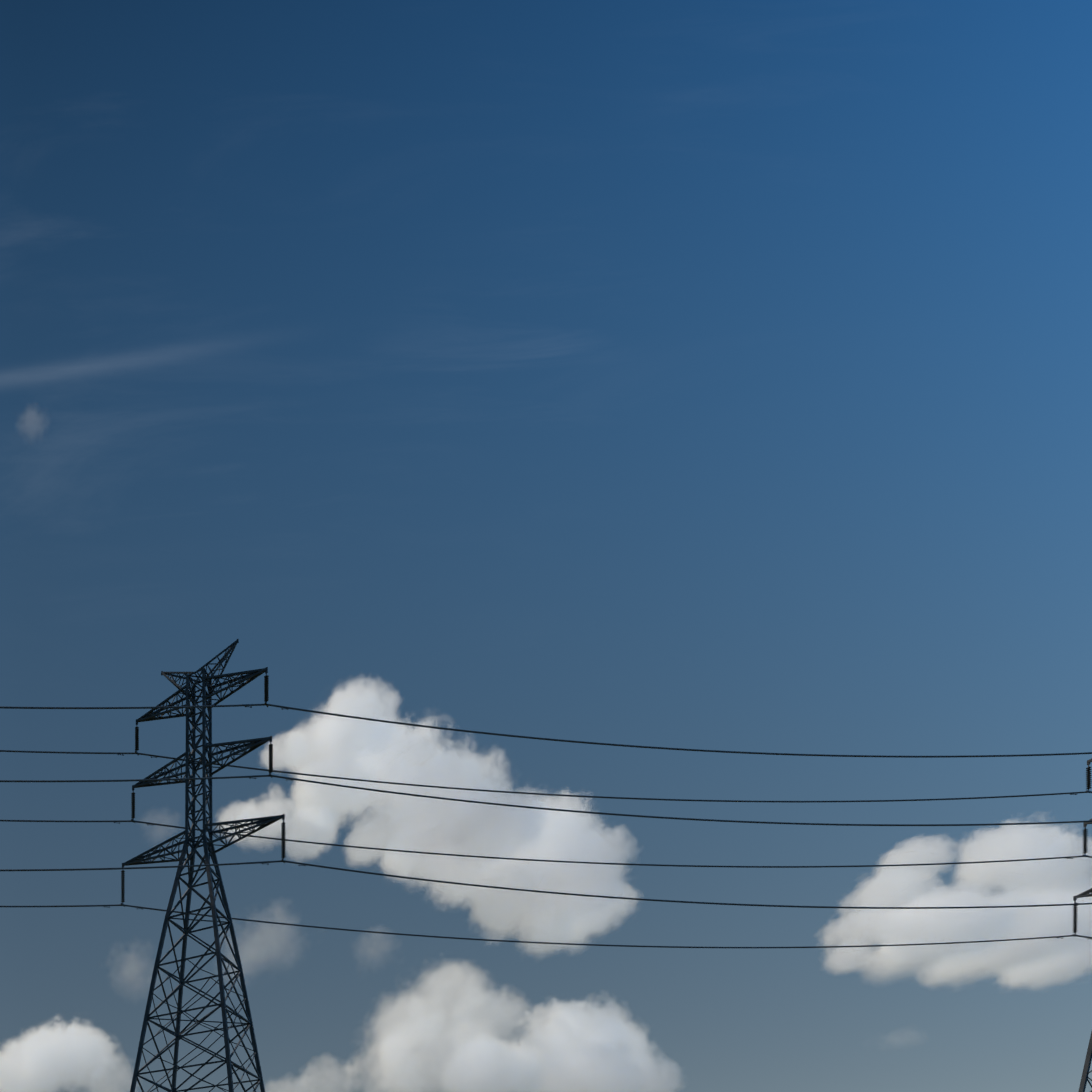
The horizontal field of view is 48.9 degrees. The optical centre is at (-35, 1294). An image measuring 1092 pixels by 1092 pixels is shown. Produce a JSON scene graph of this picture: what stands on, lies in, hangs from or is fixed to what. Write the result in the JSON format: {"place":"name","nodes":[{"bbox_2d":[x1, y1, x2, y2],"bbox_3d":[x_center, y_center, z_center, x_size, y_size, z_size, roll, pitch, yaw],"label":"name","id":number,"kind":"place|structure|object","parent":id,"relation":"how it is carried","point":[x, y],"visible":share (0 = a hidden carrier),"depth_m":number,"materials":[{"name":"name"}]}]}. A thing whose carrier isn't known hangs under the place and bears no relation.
{"place":"outdoors","nodes":[
{"label":"outdoors","id":0,"kind":"place"},
{"bbox_2d":[0,0,1091,1091],"label":"sky","id":1,"kind":"structure","parent":0,"point":[685,374],"materials":[{"name":"blue"}]},
{"label":"ground","id":2,"kind":"structure","parent":0,"visible":0},
{"bbox_2d":[121,639,285,1091],"bbox_3d":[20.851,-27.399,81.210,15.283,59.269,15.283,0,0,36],"label":"tower","id":3,"kind":"structure","parent":2,"relation":"on","point":[260,822],"depth_m":80.69,"materials":[{"name":"metal"}]},
{"bbox_2d":[1072,758,1091,1091],"bbox_3d":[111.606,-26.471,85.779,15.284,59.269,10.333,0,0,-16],"label":"tower","id":4,"kind":"structure","parent":2,"relation":"on","point":[1085,1074],"depth_m":89.45,"materials":[{"name":"metal"}]},
{"bbox_2d":[0,704,1091,947],"bbox_3d":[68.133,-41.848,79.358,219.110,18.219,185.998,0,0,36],"label":"conductors","id":5,"kind":"object","parent":4,"relation":"attached to","point":[538,808],"visible":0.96,"depth_m":80.54,"materials":[{"name":"grey metal"}]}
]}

